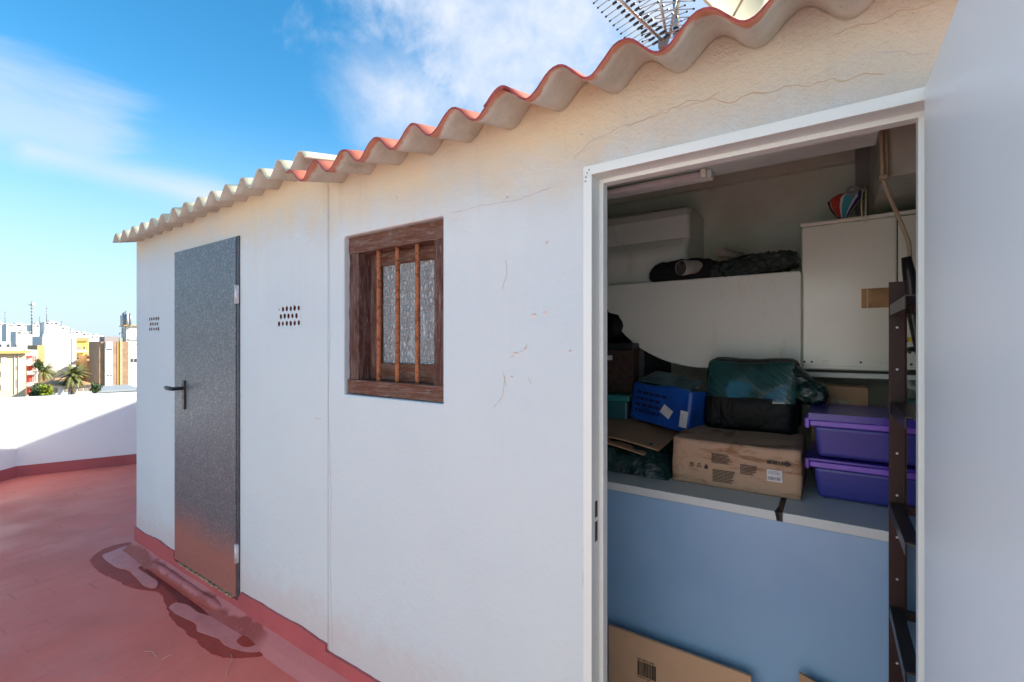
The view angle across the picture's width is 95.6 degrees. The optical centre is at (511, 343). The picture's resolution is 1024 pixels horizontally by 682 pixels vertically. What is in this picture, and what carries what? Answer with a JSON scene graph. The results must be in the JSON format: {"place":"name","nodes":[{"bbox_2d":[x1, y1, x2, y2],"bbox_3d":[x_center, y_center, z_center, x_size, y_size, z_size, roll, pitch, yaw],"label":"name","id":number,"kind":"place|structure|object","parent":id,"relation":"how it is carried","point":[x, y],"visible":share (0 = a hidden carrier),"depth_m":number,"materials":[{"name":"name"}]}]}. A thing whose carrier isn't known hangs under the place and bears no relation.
{"place":"outdoors","nodes":[
{"label":"outdoors","id":0,"kind":"place"},
{"bbox_2d":[0,321,6,341],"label":"skyline block","id":1,"kind":"structure","parent":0,"point":[1,324],"depth_m":333.11,"materials":[{"name":"white concrete"}]},
{"bbox_2d":[0,342,29,397],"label":"cream apartment block","id":2,"kind":"structure","parent":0,"point":[12,371],"depth_m":65.37,"materials":[{"name":"beige paint"}]},
{"bbox_2d":[1,357,5,362],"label":"window","id":3,"kind":"structure","parent":2,"relation":"in","point":[3,359],"depth_m":64.53,"materials":[{"name":"white"}]},
{"bbox_2d":[1,384,5,389],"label":"window","id":4,"kind":"structure","parent":2,"relation":"in","point":[3,386],"depth_m":64.53,"materials":[{"name":"white"}]},
{"bbox_2d":[2,322,30,341],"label":"skyline block","id":5,"kind":"structure","parent":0,"point":[7,329],"depth_m":303.62,"materials":[{"name":"white concrete"}]},
{"bbox_2d":[10,330,34,348],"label":"skyline block","id":6,"kind":"structure","parent":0,"point":[22,338],"depth_m":252.85,"materials":[{"name":"white concrete"}]},
{"bbox_2d":[23,349,37,396],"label":"balcony block","id":7,"kind":"structure","parent":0,"point":[31,371],"depth_m":70.16,"materials":[{"name":"white paint"}]},
{"bbox_2d":[28,301,35,334],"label":"radio mast","id":8,"kind":"object","parent":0,"point":[32,304],"visible":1,"depth_m":244.82,"materials":[{"name":"white metal"}]},
{"bbox_2d":[27,323,38,336],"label":"skyline block","id":9,"kind":"structure","parent":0,"point":[36,328],"depth_m":281.85,"materials":[{"name":"white concrete"}]},
{"bbox_2d":[27,345,44,365],"bbox_3d":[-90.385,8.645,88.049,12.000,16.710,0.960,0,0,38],"label":"building","id":10,"kind":"structure","parent":0,"point":[41,351],"depth_m":84.59,"materials":[{"name":"yellow paint"}]},
{"bbox_2d":[39,320,59,335],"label":"skyline block","id":11,"kind":"structure","parent":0,"point":[50,326],"depth_m":263.06,"materials":[{"name":"white concrete"}]},
{"bbox_2d":[32,332,75,379],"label":"blank white block","id":12,"kind":"structure","parent":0,"point":[60,350],"depth_m":94.10,"materials":[{"name":"white paint"}]},
{"bbox_2d":[60,325,68,334],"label":"skyline block","id":13,"kind":"structure","parent":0,"point":[64,330],"depth_m":383.18,"materials":[{"name":"white concrete"}]},
{"bbox_2d":[69,329,79,337],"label":"skyline block","id":14,"kind":"structure","parent":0,"point":[73,332],"depth_m":424.75,"materials":[{"name":"white concrete"}]},
{"bbox_2d":[76,338,88,375],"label":"yellow building","id":15,"kind":"structure","parent":0,"point":[82,346],"depth_m":104.47,"materials":[{"name":"paint"}]},
{"bbox_2d":[80,331,91,341],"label":"skyline block","id":16,"kind":"structure","parent":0,"point":[83,334],"depth_m":455.28,"materials":[{"name":"white concrete"}]},
{"bbox_2d":[92,334,102,341],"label":"skyline block","id":17,"kind":"structure","parent":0,"point":[95,337],"depth_m":484.02,"materials":[{"name":"white concrete"}]},
{"bbox_2d":[92,385,136,393],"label":"flat roofed garage","id":18,"kind":"structure","parent":0,"point":[116,388],"depth_m":69.55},
{"bbox_2d":[119,325,136,386],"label":"brick tower","id":19,"kind":"structure","parent":0,"point":[131,359],"depth_m":86.74,"materials":[{"name":"grey paint"}]},
{"bbox_2d":[119,311,131,340],"bbox_3d":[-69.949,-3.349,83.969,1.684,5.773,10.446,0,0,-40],"label":"phone mast","id":20,"kind":"object","parent":19,"relation":"attached to","point":[125,318],"visible":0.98,"depth_m":87.38,"materials":[{"name":"white metal"}]},
{"bbox_2d":[0,464,297,681],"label":"terrace floor","id":21,"kind":"structure","parent":0,"point":[69,612],"depth_m":2.73,"materials":[{"name":"red paint"}]},
{"bbox_2d":[0,392,136,481],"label":"parapet","id":22,"kind":"structure","parent":21,"relation":"on","point":[50,434],"depth_m":5.56,"materials":[{"name":"white paint"}]},
{"bbox_2d":[102,546,157,588],"bbox_3d":[-2.568,1.524,3.191,0.903,0.002,0.210,0,0,34],"label":"dried patch","id":23,"kind":"object","parent":21,"relation":"on","point":[119,558],"visible":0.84,"depth_m":3.20,"materials":[{"name":"pink paint"}]},
{"bbox_2d":[90,542,262,657],"bbox_3d":[-2.134,1.528,2.877,2.179,0.002,0.333,0,0,34],"label":"wet patch","id":24,"kind":"object","parent":21,"relation":"on","point":[210,644],"visible":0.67,"depth_m":2.75,"materials":[{"name":"red liquid"}]},
{"bbox_2d":[145,569,207,613],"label":"water","id":25,"kind":"structure","parent":21,"relation":"on","point":[177,595],"depth_m":2.81,"materials":[{"name":"red liquid"}]},
{"bbox_2d":[150,563,221,610],"bbox_3d":[-2.018,1.516,2.876,1.021,0.076,0.081,0,0,34],"label":"drain pipe","id":26,"kind":"object","parent":21,"relation":"on","point":[190,590],"visible":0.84,"depth_m":2.84,"materials":[{"name":"red plastic"}]},
{"bbox_2d":[169,603,260,651],"bbox_3d":[-1.605,1.524,2.523,0.852,0.002,0.175,0,0,34],"label":"dried patch","id":27,"kind":"object","parent":21,"relation":"on","point":[225,635],"visible":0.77,"depth_m":2.49,"materials":[{"name":"pink paint"}]},
{"bbox_2d":[236,635,254,646],"bbox_3d":[-1.355,1.521,2.377,0.126,0.002,0.077,0,0,34],"label":"wet patch","id":28,"kind":"object","parent":21,"relation":"on","point":[243,640],"visible":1,"depth_m":2.37,"materials":[{"name":"red liquid"}]},
{"bbox_2d":[113,0,1023,681],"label":"rooftop shed","id":29,"kind":"structure","parent":21,"relation":"on","point":[371,412],"depth_m":1.61,"materials":[{"name":"paint"}]},
{"bbox_2d":[164,236,239,598],"bbox_3d":[-1.896,0.411,2.798,0.859,2.028,0.113,0,0,34],"label":"metal door","id":30,"kind":"structure","parent":29,"relation":"in","point":[207,277],"depth_m":2.78,"materials":[{"name":"metal"}]},
{"bbox_2d":[348,219,443,401],"bbox_3d":[-0.462,-0.125,1.958,0.596,0.698,0.117,0,0,34],"label":"window","id":31,"kind":"structure","parent":29,"relation":"in","point":[396,277],"depth_m":1.98,"materials":[{"name":"brown wood"}]},
{"bbox_2d":[593,0,694,49],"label":"television antenna","id":32,"kind":"object","parent":29,"relation":"attached to","point":[662,42],"visible":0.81,"depth_m":3.18,"materials":[{"name":"metal"}]},
{"bbox_2d":[607,168,712,199],"bbox_3d":[0.204,-0.602,1.991,1.220,0.032,0.073,0,0,34],"label":"strip light","id":33,"kind":"object","parent":29,"relation":"attached to","point":[703,175],"visible":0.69,"depth_m":1.73,"materials":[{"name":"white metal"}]},
{"bbox_2d":[609,624,751,681],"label":"flat carton","id":34,"kind":"object","parent":29,"relation":"on","point":[634,657],"visible":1,"depth_m":1.85,"materials":[{"name":"brown cardboard"}]},
{"bbox_2d":[703,0,767,19],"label":"satellite dish","id":35,"kind":"object","parent":29,"relation":"attached to","point":[742,9],"visible":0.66,"depth_m":3.34,"materials":[{"name":"beige paint"}]},
{"bbox_2d":[607,466,915,681],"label":"storage counter","id":36,"kind":"object","parent":29,"relation":"on","point":[761,588],"visible":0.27,"depth_m":1.72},
{"bbox_2d":[607,438,673,480],"bbox_3d":[0.568,0.530,2.498,0.724,0.140,0.653,0,0,34],"label":"bin liner","id":37,"kind":"object","parent":36,"relation":"on","point":[652,463],"visible":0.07,"depth_m":2.14,"materials":[{"name":"green plastic"}]},
{"bbox_2d":[607,392,633,418],"bbox_3d":[0.604,0.384,2.885,0.419,0.183,0.447,0,0,34],"label":"teal storage box","id":38,"kind":"object","parent":37,"relation":"on","point":[618,405],"visible":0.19,"depth_m":2.63,"materials":[{"name":"plastic"}]},
{"bbox_2d":[607,343,639,392],"bbox_3d":[0.622,0.142,2.949,0.438,0.295,0.352,0,0,34],"label":"storage box","id":39,"kind":"object","parent":38,"relation":"on","point":[622,367],"visible":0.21,"depth_m":2.74,"materials":[{"name":"brown fabric"}]},
{"bbox_2d":[607,309,631,342],"bbox_3d":[0.650,-0.105,2.949,0.267,0.255,0.255,0,0,34],"label":"black bag","id":40,"kind":"object","parent":39,"relation":"on","point":[615,334],"visible":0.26,"depth_m":2.83,"materials":[{"name":"black fabric"}]},
{"bbox_2d":[607,437,645,455],"bbox_3d":[0.498,0.478,2.453,0.550,0.065,0.440,0,0,34],"label":"folded cardboard","id":41,"kind":"object","parent":37,"relation":"on","point":[625,446],"visible":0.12,"depth_m":2.19,"materials":[{"name":"brown cardboard"}]},
{"bbox_2d":[607,418,678,450],"bbox_3d":[0.537,0.455,2.456,0.610,0.065,0.440,0,0,34],"label":"folded cardboard","id":42,"kind":"object","parent":41,"relation":"on","point":[637,432],"visible":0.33,"depth_m":2.34,"materials":[{"name":"brown cardboard"}]},
{"bbox_2d":[630,371,705,431],"bbox_3d":[0.853,0.300,2.456,0.287,0.297,0.391,0,0,-37],"label":"blue carton","id":43,"kind":"object","parent":42,"relation":"on","point":[672,401],"visible":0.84,"depth_m":2.35,"materials":[{"name":"blue cardboard"}]},
{"bbox_2d":[607,205,801,432],"bbox_3d":[1.110,-0.126,2.873,1.184,1.449,0.595,0,0,34],"label":"water tank","id":44,"kind":"object","parent":36,"relation":"on","point":[700,323],"visible":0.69,"depth_m":2.63,"materials":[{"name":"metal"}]},
{"bbox_2d":[649,258,717,281],"bbox_3d":[0.994,-0.414,2.664,0.419,0.144,0.126,0,0,34],"label":"black cloth roll","id":45,"kind":"object","parent":44,"relation":"on","point":[662,271],"visible":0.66,"depth_m":2.65,"materials":[{"name":"black fabric"}]},
{"bbox_2d":[675,260,702,274],"bbox_3d":[1.007,-0.423,2.582,0.194,0.096,0.086,0,0,-24],"label":"paper roll","id":46,"kind":"object","parent":44,"relation":"on","point":[684,267],"visible":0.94,"depth_m":2.54,"materials":[{"name":"grey paper"}]},
{"bbox_2d":[715,247,744,258],"bbox_3d":[1.259,-0.515,2.676,0.196,0.071,0.052,0,0,-24],"label":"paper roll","id":47,"kind":"object","parent":44,"relation":"on","point":[725,253],"visible":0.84,"depth_m":2.65,"materials":[{"name":"white paper"}]},
{"bbox_2d":[710,250,799,276],"bbox_3d":[1.272,-0.411,2.461,0.434,0.142,0.134,0,0,34],"label":"wrapped bundle","id":48,"kind":"object","parent":44,"relation":"on","point":[771,262],"visible":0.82,"depth_m":2.40,"materials":[{"name":"black fabric"}]},
{"bbox_2d":[673,425,805,499],"bbox_3d":[1.020,0.502,2.071,0.490,0.196,0.432,0,0,34],"label":"cardboard box","id":49,"kind":"object","parent":36,"relation":"on","point":[768,463],"visible":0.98,"depth_m":1.91,"materials":[{"name":"brown cardboard"}]},
{"bbox_2d":[704,357,828,434],"bbox_3d":[1.242,0.240,2.266,0.510,0.340,0.368,0,0,34],"label":"bagged box","id":50,"kind":"object","parent":49,"relation":"on","point":[770,395],"visible":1,"depth_m":2.15,"materials":[{"name":"green plastic"}]},
{"bbox_2d":[812,383,867,469],"bbox_3d":[1.565,0.398,2.222,0.216,0.401,0.208,0,0,34],"label":"cardboard box","id":51,"kind":"object","parent":36,"relation":"on","point":[844,394],"visible":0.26,"depth_m":2.13,"materials":[{"name":"brown cardboard"}]},
{"bbox_2d":[805,441,915,506],"bbox_3d":[1.497,0.520,1.805,0.594,0.153,0.394,0,0,34],"label":"purple storage box","id":52,"kind":"object","parent":36,"relation":"on","point":[861,481],"visible":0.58,"depth_m":1.74,"materials":[{"name":"plastic"}]},
{"bbox_2d":[805,403,915,465],"bbox_3d":[1.497,0.354,1.805,0.594,0.168,0.394,0,0,34],"label":"purple storage box","id":53,"kind":"object","parent":52,"relation":"on","point":[856,432],"visible":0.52,"depth_m":1.74,"materials":[{"name":"plastic"}]},
{"bbox_2d":[907,398,915,402],"bbox_3d":[1.961,0.300,1.978,0.500,0.100,0.201,0,0,34],"label":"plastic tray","id":54,"kind":"object","parent":36,"relation":"on","point":[911,400],"visible":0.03,"depth_m":2.05,"materials":[{"name":"plastic"}]},
{"bbox_2d":[799,671,816,681],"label":"cardboard scrap","id":55,"kind":"object","parent":29,"relation":"on","point":[803,677],"visible":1,"depth_m":1.58,"materials":[{"name":"brown cardboard"}]},
{"bbox_2d":[800,209,915,391],"bbox_3d":[1.862,-0.187,2.293,0.727,0.836,0.512,0,0,34],"label":"wall cabinet","id":56,"kind":"object","parent":29,"relation":"attached to","point":[851,268],"visible":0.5,"depth_m":2.22,"materials":[{"name":"beige wood"}]},
{"bbox_2d":[827,186,866,221],"bbox_3d":[1.637,-0.663,2.271,0.157,0.196,0.182,0,0,34],"label":"drawstring bag","id":57,"kind":"object","parent":56,"relation":"on","point":[846,203],"visible":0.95,"depth_m":2.26,"materials":[{"name":"multicoloured fabric"}]},
{"bbox_2d":[861,287,888,307],"bbox_3d":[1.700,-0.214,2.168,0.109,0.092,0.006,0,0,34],"label":"cardboard box","id":58,"kind":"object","parent":56,"relation":"in","point":[877,297],"depth_m":2.17,"materials":[{"name":"brown cardboard"}]},
{"bbox_2d":[879,129,915,353],"bbox_3d":[1.568,-0.426,1.882,0.238,1.095,0.072,0,0,-12],"label":"electric cable","id":59,"kind":"object","parent":29,"relation":"hanging from","point":[908,271],"visible":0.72,"depth_m":1.89,"materials":[{"name":"plastic"}]},
{"bbox_2d":[889,280,915,681],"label":"ladder","id":60,"kind":"object","parent":29,"relation":"on","point":[902,535],"visible":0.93,"depth_m":1.43,"materials":[{"name":"brown metal"}]},
{"bbox_2d":[924,0,1023,681],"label":"door leaf","id":61,"kind":"structure","parent":29,"relation":"in","point":[974,91],"depth_m":0.62,"materials":[{"name":"white paint"}]},
{"bbox_2d":[0,0,708,337],"label":"sky","id":62,"kind":"structure","parent":0,"point":[116,115],"materials":[{"name":"blue"}]},
{"label":"ground","id":63,"kind":"structure","parent":0,"visible":0},
{"bbox_2d":[28,382,46,396],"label":"leafy tree","id":64,"kind":"object","parent":63,"relation":"on","point":[35,391],"visible":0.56,"depth_m":57.27,"materials":[{"name":"green plant"}]},
{"bbox_2d":[34,357,44,381],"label":"street tree","id":65,"kind":"object","parent":63,"relation":"on","point":[39,365],"visible":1,"depth_m":69.92,"materials":[{"name":"green plant"}]},
{"bbox_2d":[38,384,54,395],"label":"lemon tree","id":66,"kind":"object","parent":63,"relation":"on","point":[46,390],"visible":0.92,"depth_m":56.82,"materials":[{"name":"plant"}]},
{"bbox_2d":[40,361,59,380],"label":"palm tree","id":67,"kind":"object","parent":63,"relation":"on","point":[46,371],"visible":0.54,"depth_m":74.06,"materials":[{"name":"green plant"}]},
{"bbox_2d":[33,378,91,394],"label":"tiled house","id":68,"kind":"structure","parent":63,"relation":"on","point":[57,386],"depth_m":64.22,"materials":[{"name":"ceramic"}]},
{"bbox_2d":[52,364,91,394],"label":"palm tree","id":69,"kind":"object","parent":63,"relation":"on","point":[73,378],"visible":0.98,"depth_m":63.58,"materials":[{"name":"green plant"}]},
{"bbox_2d":[79,354,88,381],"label":"orange townhouse","id":70,"kind":"structure","parent":63,"relation":"on","point":[83,360],"depth_m":97.73,"materials":[{"name":"paint"}]},
{"bbox_2d":[89,382,102,393],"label":"street tree","id":71,"kind":"object","parent":63,"relation":"on","point":[95,388],"visible":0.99,"depth_m":63.86,"materials":[{"name":"green plant"}]},
{"bbox_2d":[89,336,125,385],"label":"brick building","id":72,"kind":"structure","parent":63,"relation":"on","point":[107,360],"depth_m":81.69,"materials":[{"name":"brown brick"}]}
]}

